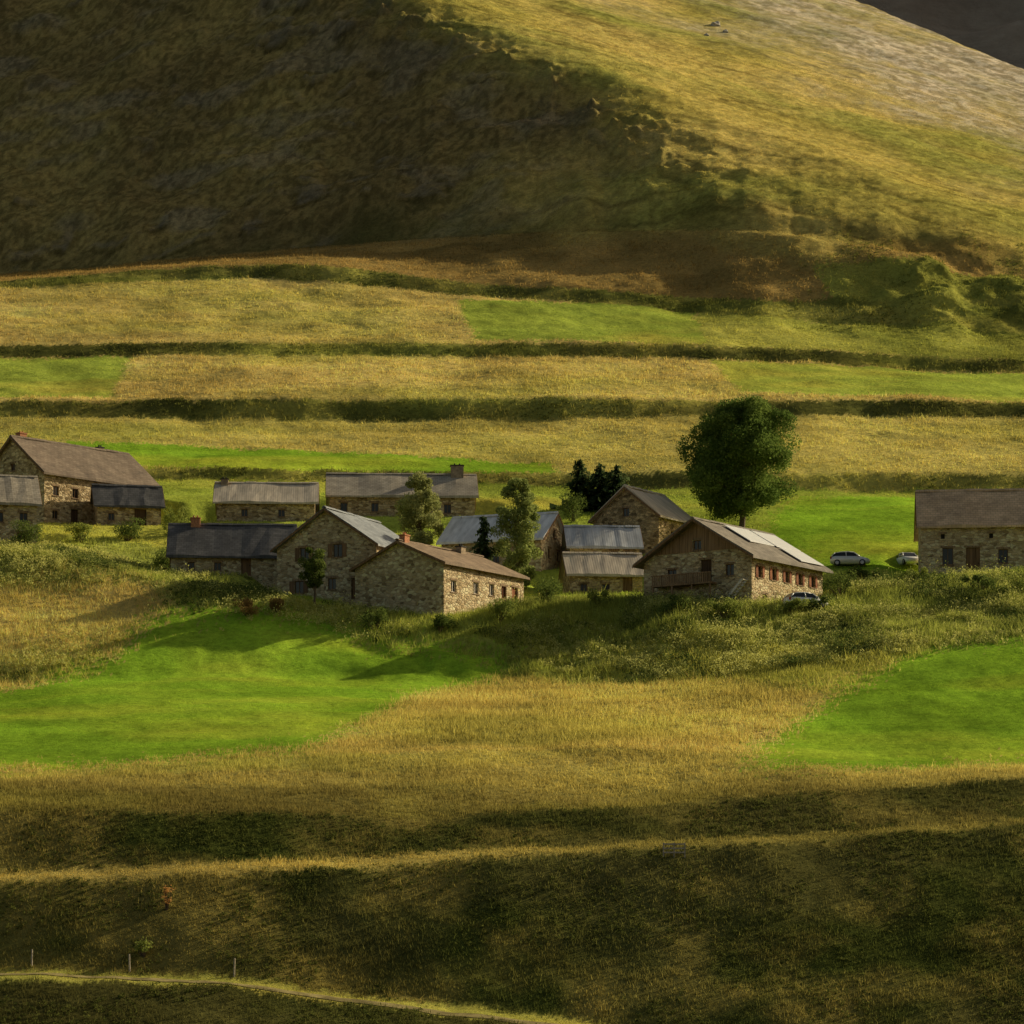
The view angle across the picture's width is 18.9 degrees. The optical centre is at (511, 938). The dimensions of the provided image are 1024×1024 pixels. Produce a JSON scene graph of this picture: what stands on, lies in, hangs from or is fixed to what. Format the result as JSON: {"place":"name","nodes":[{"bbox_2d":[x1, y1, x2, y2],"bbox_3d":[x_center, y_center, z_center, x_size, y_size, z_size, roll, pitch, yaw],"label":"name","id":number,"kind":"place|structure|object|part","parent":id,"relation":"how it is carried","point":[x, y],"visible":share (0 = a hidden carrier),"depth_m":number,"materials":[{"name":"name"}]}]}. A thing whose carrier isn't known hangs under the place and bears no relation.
{"place":"outdoors","nodes":[
{"label":"outdoors","id":0,"kind":"place"},
{"bbox_2d":[0,972,557,1023],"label":"path","id":1,"kind":"structure","parent":0,"point":[333,998],"depth_m":185.02,"materials":[{"name":"brown soil"}]},
{"bbox_2d":[0,0,1023,1023],"bbox_3d":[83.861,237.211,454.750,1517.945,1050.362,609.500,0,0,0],"label":"hillside","id":2,"kind":"structure","parent":0,"point":[60,57],"depth_m":424.36,"materials":[{"name":"green plant"}]},
{"bbox_2d":[0,474,41,543],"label":"stone cottage","id":3,"kind":"structure","parent":2,"relation":"on","point":[20,497],"depth_m":309.05,"materials":[{"name":"grey stone"}]},
{"bbox_2d":[0,512,3,522],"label":"window","id":4,"kind":"structure","parent":3,"relation":"in","point":[1,513],"depth_m":308.48,"materials":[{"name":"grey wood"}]},
{"bbox_2d":[19,513,26,523],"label":"window","id":5,"kind":"structure","parent":3,"relation":"in","point":[22,515],"depth_m":309.01,"materials":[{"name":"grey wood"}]},
{"bbox_2d":[8,519,43,543],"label":"shrub","id":6,"kind":"object","parent":2,"relation":"on","point":[33,534],"visible":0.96,"depth_m":305.78,"materials":[{"name":"green plant"}]},
{"bbox_2d":[31,949,32,965],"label":"fence post","id":7,"kind":"object","parent":2,"relation":"on","point":[32,957],"visible":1,"depth_m":188.76,"materials":[{"name":"grey wood"}]},
{"bbox_2d":[63,522,92,542],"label":"shrub","id":8,"kind":"object","parent":2,"relation":"on","point":[79,531],"visible":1,"depth_m":316.71,"materials":[{"name":"green plant"}]},
{"bbox_2d":[0,431,159,524],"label":"farmhouse","id":9,"kind":"object","parent":2,"relation":"on","point":[68,474],"visible":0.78,"depth_m":331.81,"materials":[{"name":"brown stone"}]},
{"bbox_2d":[52,510,58,519],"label":"window","id":10,"kind":"structure","parent":9,"relation":"in","point":[54,513],"depth_m":329.01,"materials":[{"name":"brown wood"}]},
{"bbox_2d":[52,486,59,496],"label":"window","id":11,"kind":"structure","parent":9,"relation":"in","point":[55,489],"depth_m":329.18,"materials":[{"name":"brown wood"}]},
{"bbox_2d":[71,509,77,523],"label":"door","id":12,"kind":"structure","parent":9,"relation":"in","point":[74,513],"depth_m":331.11,"materials":[{"name":"brown wood"}]},
{"bbox_2d":[72,489,79,499],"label":"window","id":13,"kind":"structure","parent":9,"relation":"in","point":[75,491],"depth_m":331.19,"materials":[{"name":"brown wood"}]},
{"bbox_2d":[90,483,165,525],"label":"stone outbuilding","id":14,"kind":"structure","parent":2,"relation":"on","point":[114,504],"depth_m":329.38,"materials":[{"name":"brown stone"}]},
{"bbox_2d":[107,513,115,520],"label":"window","id":15,"kind":"structure","parent":14,"relation":"in","point":[111,516],"depth_m":328.61,"materials":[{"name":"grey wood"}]},
{"bbox_2d":[134,509,145,525],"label":"door","id":16,"kind":"structure","parent":14,"relation":"in","point":[138,513],"depth_m":329.34,"materials":[{"name":"brown wood"}]},
{"bbox_2d":[111,516,147,540],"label":"shrub","id":17,"kind":"object","parent":2,"relation":"on","point":[126,530],"visible":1,"depth_m":321.03,"materials":[{"name":"green plant"}]},
{"bbox_2d":[134,936,152,957],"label":"shrub","id":18,"kind":"object","parent":2,"relation":"on","point":[142,950],"visible":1,"depth_m":189.47,"materials":[{"name":"green plant"}]},
{"bbox_2d":[151,547,169,569],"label":"shrub","id":19,"kind":"object","parent":2,"relation":"on","point":[163,561],"visible":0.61,"depth_m":313.61,"materials":[{"name":"green plant"}]},
{"bbox_2d":[161,885,176,910],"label":"shrub","id":20,"kind":"object","parent":2,"relation":"on","point":[166,891],"visible":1,"depth_m":193.51,"materials":[{"name":"orange plant"}]},
{"bbox_2d":[159,506,190,533],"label":"shrub","id":21,"kind":"object","parent":2,"relation":"on","point":[168,518],"visible":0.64,"depth_m":325.36,"materials":[{"name":"green plant"}]},
{"bbox_2d":[166,515,297,590],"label":"stone house","id":22,"kind":"structure","parent":2,"relation":"on","point":[240,548],"depth_m":303.44,"materials":[{"name":"brown"}]},
{"bbox_2d":[186,562,195,570],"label":"window","id":23,"kind":"structure","parent":22,"relation":"in","point":[191,564],"depth_m":302.51,"materials":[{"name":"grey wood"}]},
{"bbox_2d":[213,562,221,570],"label":"window","id":24,"kind":"structure","parent":22,"relation":"in","point":[217,566],"depth_m":302.66,"materials":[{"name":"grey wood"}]},
{"bbox_2d":[241,558,250,575],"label":"door","id":25,"kind":"structure","parent":22,"relation":"in","point":[245,562],"depth_m":302.88,"materials":[{"name":"brown wood"}]},
{"bbox_2d":[233,958,234,976],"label":"fence post","id":26,"kind":"object","parent":2,"relation":"on","point":[234,968],"visible":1,"depth_m":187.96,"materials":[{"name":"grey wood"}]},
{"bbox_2d":[232,597,259,615],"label":"shrub","id":27,"kind":"object","parent":2,"relation":"on","point":[245,604],"visible":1,"depth_m":283.73,"materials":[{"name":"brown plant"}]},
{"bbox_2d":[212,477,319,521],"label":"stone house","id":28,"kind":"structure","parent":2,"relation":"on","point":[271,501],"depth_m":333.30,"materials":[{"name":"grey stone"}]},
{"bbox_2d":[240,509,247,516],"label":"window","id":29,"kind":"structure","parent":28,"relation":"in","point":[244,512],"depth_m":333.14,"materials":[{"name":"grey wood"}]},
{"bbox_2d":[277,510,285,517],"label":"window","id":30,"kind":"structure","parent":28,"relation":"in","point":[281,513],"depth_m":333.30,"materials":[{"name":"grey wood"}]},
{"bbox_2d":[269,597,283,612],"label":"shrub","id":31,"kind":"object","parent":2,"relation":"on","point":[275,601],"visible":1,"depth_m":284.87,"materials":[{"name":"brown plant"}]},
{"bbox_2d":[297,546,326,603],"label":"deciduous tree","id":32,"kind":"object","parent":2,"relation":"on","point":[314,575],"visible":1,"depth_m":287.70,"materials":[{"name":"green plant"}]},
{"bbox_2d":[270,506,398,605],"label":"stone house","id":33,"kind":"structure","parent":2,"relation":"on","point":[346,541],"depth_m":296.87,"materials":[{"name":"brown stone"}]},
{"bbox_2d":[293,581,302,594],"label":"window","id":34,"kind":"structure","parent":33,"relation":"in","point":[298,584],"depth_m":298.11,"materials":[{"name":"grey wood"}]},
{"bbox_2d":[300,548,308,561],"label":"window","id":35,"kind":"structure","parent":33,"relation":"in","point":[302,550],"depth_m":297.97,"materials":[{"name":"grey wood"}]},
{"bbox_2d":[326,578,336,590],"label":"window","id":36,"kind":"structure","parent":33,"relation":"in","point":[332,581],"depth_m":296.66,"materials":[{"name":"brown wood"}]},
{"bbox_2d":[332,544,342,557],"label":"window","id":37,"kind":"structure","parent":33,"relation":"in","point":[337,548],"depth_m":296.48,"materials":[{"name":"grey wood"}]},
{"bbox_2d":[352,578,354,598],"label":"door","id":38,"kind":"structure","parent":33,"relation":"in","point":[353,579],"depth_m":295.79,"materials":[{"name":"brown wood"}]},
{"bbox_2d":[355,606,390,629],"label":"shrub","id":39,"kind":"object","parent":2,"relation":"on","point":[377,620],"visible":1,"depth_m":282.70,"materials":[{"name":"green plant"}]},
{"bbox_2d":[325,463,478,516],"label":"stone house","id":40,"kind":"structure","parent":2,"relation":"on","point":[380,494],"depth_m":338.87,"materials":[{"name":"grey stone"}]},
{"bbox_2d":[340,503,347,511],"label":"window","id":41,"kind":"structure","parent":40,"relation":"in","point":[343,506],"depth_m":338.22,"materials":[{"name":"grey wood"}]},
{"bbox_2d":[370,503,378,512],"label":"window","id":42,"kind":"structure","parent":40,"relation":"in","point":[374,506],"depth_m":338.47,"materials":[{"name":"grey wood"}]},
{"bbox_2d":[443,504,451,513],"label":"window","id":43,"kind":"structure","parent":40,"relation":"in","point":[447,507],"depth_m":338.88,"materials":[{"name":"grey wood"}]},
{"bbox_2d":[394,471,443,544],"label":"deciduous tree","id":44,"kind":"object","parent":2,"relation":"on","point":[412,511],"visible":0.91,"depth_m":322.98,"materials":[{"name":"green plant"}]},
{"bbox_2d":[349,532,529,614],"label":"stone barn","id":45,"kind":"structure","parent":2,"relation":"on","point":[404,570],"depth_m":290.58,"materials":[{"name":"brown stone"}]},
{"bbox_2d":[450,580,456,593],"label":"window","id":46,"kind":"structure","parent":45,"relation":"in","point":[452,582],"depth_m":288.94,"materials":[{"name":"white paint"}]},
{"bbox_2d":[473,582,479,594],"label":"window","id":47,"kind":"structure","parent":45,"relation":"in","point":[474,584],"depth_m":292.20,"materials":[{"name":"grey glass"}]},
{"bbox_2d":[489,584,494,596],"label":"window","id":48,"kind":"structure","parent":45,"relation":"in","point":[490,585],"depth_m":294.57,"materials":[{"name":"grey glass"}]},
{"bbox_2d":[501,586,505,599],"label":"window","id":49,"kind":"structure","parent":45,"relation":"in","point":[503,588],"depth_m":296.66,"materials":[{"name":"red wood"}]},
{"bbox_2d":[512,587,515,600],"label":"door","id":50,"kind":"structure","parent":45,"relation":"in","point":[513,590],"depth_m":298.18,"materials":[{"name":"red wood"}]},
{"bbox_2d":[432,613,458,631],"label":"shrub","id":51,"kind":"object","parent":2,"relation":"on","point":[440,620],"visible":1,"depth_m":283.27,"materials":[{"name":"green plant"}]},
{"bbox_2d":[469,516,499,560],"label":"spruce tree","id":52,"kind":"object","parent":2,"relation":"on","point":[483,549],"visible":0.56,"depth_m":307.84,"materials":[{"name":"green plant"}]},
{"bbox_2d":[436,511,563,571],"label":"stone house","id":53,"kind":"structure","parent":2,"relation":"on","point":[462,530],"depth_m":319.77,"materials":[{"name":"grey stone"}]},
{"bbox_2d":[492,554,499,563],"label":"window","id":54,"kind":"structure","parent":53,"relation":"in","point":[496,560],"depth_m":318.27,"materials":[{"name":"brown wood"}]},
{"bbox_2d":[488,596,518,621],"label":"shrub","id":55,"kind":"object","parent":2,"relation":"on","point":[498,606],"visible":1,"depth_m":286.03,"materials":[{"name":"green plant"}]},
{"bbox_2d":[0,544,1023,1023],"bbox_3d":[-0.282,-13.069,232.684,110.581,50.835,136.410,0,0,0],"label":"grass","id":56,"kind":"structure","parent":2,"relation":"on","point":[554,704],"depth_m":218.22,"materials":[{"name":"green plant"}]},
{"bbox_2d":[0,227,1023,1023],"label":"undergrowth","id":57,"kind":"object","parent":2,"relation":"on","point":[100,559],"visible":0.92,"depth_m":272.55,"materials":[{"name":"green plant"}]},
{"bbox_2d":[489,476,543,588],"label":"deciduous tree","id":58,"kind":"object","parent":2,"relation":"on","point":[518,523],"visible":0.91,"depth_m":306.77,"materials":[{"name":"green plant"}]},
{"bbox_2d":[534,576,562,604],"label":"shrub","id":59,"kind":"object","parent":2,"relation":"on","point":[547,594],"visible":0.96,"depth_m":291.02,"materials":[{"name":"green plant"}]},
{"bbox_2d":[555,492,586,521],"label":"shrub","id":60,"kind":"object","parent":2,"relation":"on","point":[573,504],"visible":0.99,"depth_m":340.19,"materials":[{"name":"green plant"}]},
{"bbox_2d":[549,459,603,511],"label":"spruce tree","id":61,"kind":"object","parent":2,"relation":"on","point":[578,482],"visible":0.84,"depth_m":348.79,"materials":[{"name":"green plant"}]},
{"bbox_2d":[568,462,617,512],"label":"spruce tree","id":62,"kind":"object","parent":2,"relation":"on","point":[599,475],"visible":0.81,"depth_m":347.94,"materials":[{"name":"green plant"}]},
{"bbox_2d":[587,588,612,607],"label":"shrub","id":63,"kind":"object","parent":2,"relation":"on","point":[596,599],"visible":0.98,"depth_m":289.11,"materials":[{"name":"green plant"}]},
{"bbox_2d":[558,551,643,593],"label":"stone shed","id":64,"kind":"structure","parent":2,"relation":"on","point":[581,571],"depth_m":307.17,"materials":[{"name":"brown metal"}]},
{"bbox_2d":[579,584,586,592],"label":"window","id":65,"kind":"structure","parent":64,"relation":"in","point":[582,586],"depth_m":306.68,"materials":[{"name":"grey wood"}]},
{"bbox_2d":[602,584,609,591],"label":"window","id":66,"kind":"structure","parent":64,"relation":"in","point":[607,587],"depth_m":306.97,"materials":[{"name":"grey wood"}]},
{"bbox_2d":[623,577,631,592],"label":"door","id":67,"kind":"structure","parent":64,"relation":"in","point":[627,581],"depth_m":307.20,"materials":[{"name":"brown wood"}]},
{"bbox_2d":[561,525,643,552],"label":"stone annex","id":68,"kind":"object","parent":2,"relation":"on","point":[602,538],"visible":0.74,"depth_m":318.23,"materials":[{"name":"grey metal"}]},
{"bbox_2d":[595,464,629,509],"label":"spruce tree","id":69,"kind":"object","parent":2,"relation":"on","point":[613,475],"visible":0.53,"depth_m":347.64,"materials":[{"name":"green plant"}]},
{"bbox_2d":[588,484,690,553],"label":"stone house","id":70,"kind":"structure","parent":2,"relation":"on","point":[657,517],"depth_m":326.91,"materials":[{"name":"brown stone"}]},
{"bbox_2d":[622,508,629,517],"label":"window","id":71,"kind":"structure","parent":70,"relation":"in","point":[625,510],"depth_m":327.01,"materials":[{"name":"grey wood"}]},
{"bbox_2d":[663,843,685,857],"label":"wooden hurdle","id":72,"kind":"object","parent":2,"relation":"on","point":[674,848],"visible":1,"depth_m":201.33,"materials":[{"name":"grey wood"}]},
{"bbox_2d":[656,593,693,613],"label":"shrub","id":73,"kind":"object","parent":2,"relation":"on","point":[673,601],"visible":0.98,"depth_m":284.07,"materials":[{"name":"green plant"}]},
{"bbox_2d":[711,21,720,26],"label":"boulder","id":74,"kind":"object","parent":2,"relation":"on","point":[716,23],"visible":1,"depth_m":626.72,"materials":[{"name":"grey stone"}]},
{"bbox_2d":[706,597,743,618],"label":"shrub","id":75,"kind":"object","parent":2,"relation":"on","point":[724,607],"visible":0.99,"depth_m":282.60,"materials":[{"name":"green plant"}]},
{"bbox_2d":[632,516,833,601],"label":"chalet","id":76,"kind":"object","parent":2,"relation":"on","point":[696,554],"visible":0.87,"depth_m":291.54,"materials":[{"name":"beige stone"}]},
{"bbox_2d":[667,570,676,583],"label":"window","id":77,"kind":"structure","parent":76,"relation":"in","point":[669,571],"depth_m":293.06,"materials":[{"name":"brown wood"}]},
{"bbox_2d":[692,540,701,550],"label":"window","id":78,"kind":"structure","parent":76,"relation":"in","point":[697,544],"depth_m":291.35,"materials":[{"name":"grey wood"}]},
{"bbox_2d":[702,559,711,581],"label":"door","id":79,"kind":"structure","parent":76,"relation":"in","point":[706,564],"depth_m":290.85,"materials":[{"name":"brown wood"}]},
{"bbox_2d":[724,564,734,576],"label":"window","id":80,"kind":"structure","parent":76,"relation":"in","point":[729,567],"depth_m":289.29,"materials":[{"name":"grey wood"}]},
{"bbox_2d":[757,566,762,578],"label":"window","id":81,"kind":"structure","parent":76,"relation":"in","point":[759,567],"depth_m":289.29,"materials":[{"name":"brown wood"}]},
{"bbox_2d":[771,569,776,581],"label":"window","id":82,"kind":"structure","parent":76,"relation":"in","point":[773,570],"depth_m":291.49,"materials":[{"name":"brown wood"}]},
{"bbox_2d":[784,571,789,583],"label":"window","id":83,"kind":"structure","parent":76,"relation":"in","point":[786,573],"depth_m":293.49,"materials":[{"name":"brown wood"}]},
{"bbox_2d":[797,574,802,586],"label":"window","id":84,"kind":"structure","parent":76,"relation":"in","point":[799,575],"depth_m":295.50,"materials":[{"name":"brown wood"}]},
{"bbox_2d":[810,576,815,588],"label":"window","id":85,"kind":"structure","parent":76,"relation":"in","point":[812,578],"depth_m":297.60,"materials":[{"name":"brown wood"}]},
{"bbox_2d":[676,394,801,526],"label":"deciduous tree","id":86,"kind":"object","parent":2,"relation":"on","point":[740,442],"visible":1,"depth_m":332.84,"materials":[{"name":"green plant"}]},
{"bbox_2d":[775,597,809,615],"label":"shrub","id":87,"kind":"object","parent":2,"relation":"on","point":[796,601],"visible":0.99,"depth_m":282.96,"materials":[{"name":"green plant"}]},
{"bbox_2d":[782,592,827,606],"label":"parked car","id":88,"kind":"object","parent":2,"relation":"on","point":[800,595],"visible":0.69,"depth_m":285.63,"materials":[{"name":"white paint"}]},
{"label":"window glass","id":89,"kind":"part","parent":88,"relation":"part of","materials":[{"name":"black glass"}]},
{"bbox_2d":[799,593,834,611],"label":"shrub","id":90,"kind":"object","parent":2,"relation":"on","point":[824,600],"visible":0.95,"depth_m":284.55,"materials":[{"name":"green plant"}]},
{"bbox_2d":[820,570,858,597],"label":"shrub","id":91,"kind":"object","parent":2,"relation":"on","point":[839,577],"visible":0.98,"depth_m":289.27,"materials":[{"name":"green plant"}]},
{"bbox_2d":[830,551,869,565],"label":"parked car","id":92,"kind":"object","parent":2,"relation":"on","point":[845,558],"visible":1,"depth_m":314.68,"materials":[{"name":"silver metal"}]},
{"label":"window glass","id":93,"kind":"part","parent":92,"relation":"part of","materials":[{"name":"black glass"}]},
{"bbox_2d":[846,564,879,579],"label":"shrub","id":94,"kind":"object","parent":2,"relation":"on","point":[863,574],"visible":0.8,"depth_m":306.62,"materials":[{"name":"green plant"}]},
{"bbox_2d":[897,552,917,564],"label":"parked car","id":95,"kind":"object","parent":2,"relation":"on","point":[906,558],"visible":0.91,"depth_m":319.51,"materials":[{"name":"white paint"}]},
{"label":"window glass","id":96,"kind":"part","parent":95,"relation":"part of","materials":[{"name":"black glass"}]},
{"bbox_2d":[894,567,931,581],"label":"shrub","id":97,"kind":"object","parent":2,"relation":"on","point":[923,570],"visible":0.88,"depth_m":296.04,"materials":[{"name":"green plant"}]},
{"bbox_2d":[914,488,1023,573],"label":"stone barn","id":98,"kind":"structure","parent":2,"relation":"on","point":[969,527],"depth_m":308.65,"materials":[{"name":"brown stone"}]},
{"bbox_2d":[941,548,953,565],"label":"window","id":99,"kind":"structure","parent":98,"relation":"in","point":[947,553],"depth_m":308.70,"materials":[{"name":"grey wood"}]},
{"bbox_2d":[966,548,979,572],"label":"door","id":100,"kind":"structure","parent":98,"relation":"in","point":[972,554],"depth_m":308.40,"materials":[{"name":"brown wood"}]},
{"bbox_2d":[998,549,1008,563],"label":"window","id":101,"kind":"structure","parent":98,"relation":"in","point":[1002,553],"depth_m":308.10,"materials":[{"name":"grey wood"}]},
{"bbox_2d":[959,574,995,590],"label":"shrub","id":102,"kind":"object","parent":2,"relation":"on","point":[978,578],"visible":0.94,"depth_m":287.56,"materials":[{"name":"green plant"}]},
{"bbox_2d":[999,564,1023,593],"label":"shrub","id":103,"kind":"object","parent":2,"relation":"on","point":[1019,581],"visible":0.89,"depth_m":284.18,"materials":[{"name":"green plant"}]},
{"bbox_2d":[855,0,1023,68],"bbox_3d":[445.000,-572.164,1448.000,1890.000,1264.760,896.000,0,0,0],"label":"mountain","id":104,"kind":"structure","parent":0,"point":[993,28],"depth_m":1331.89,"materials":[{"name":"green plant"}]}
]}

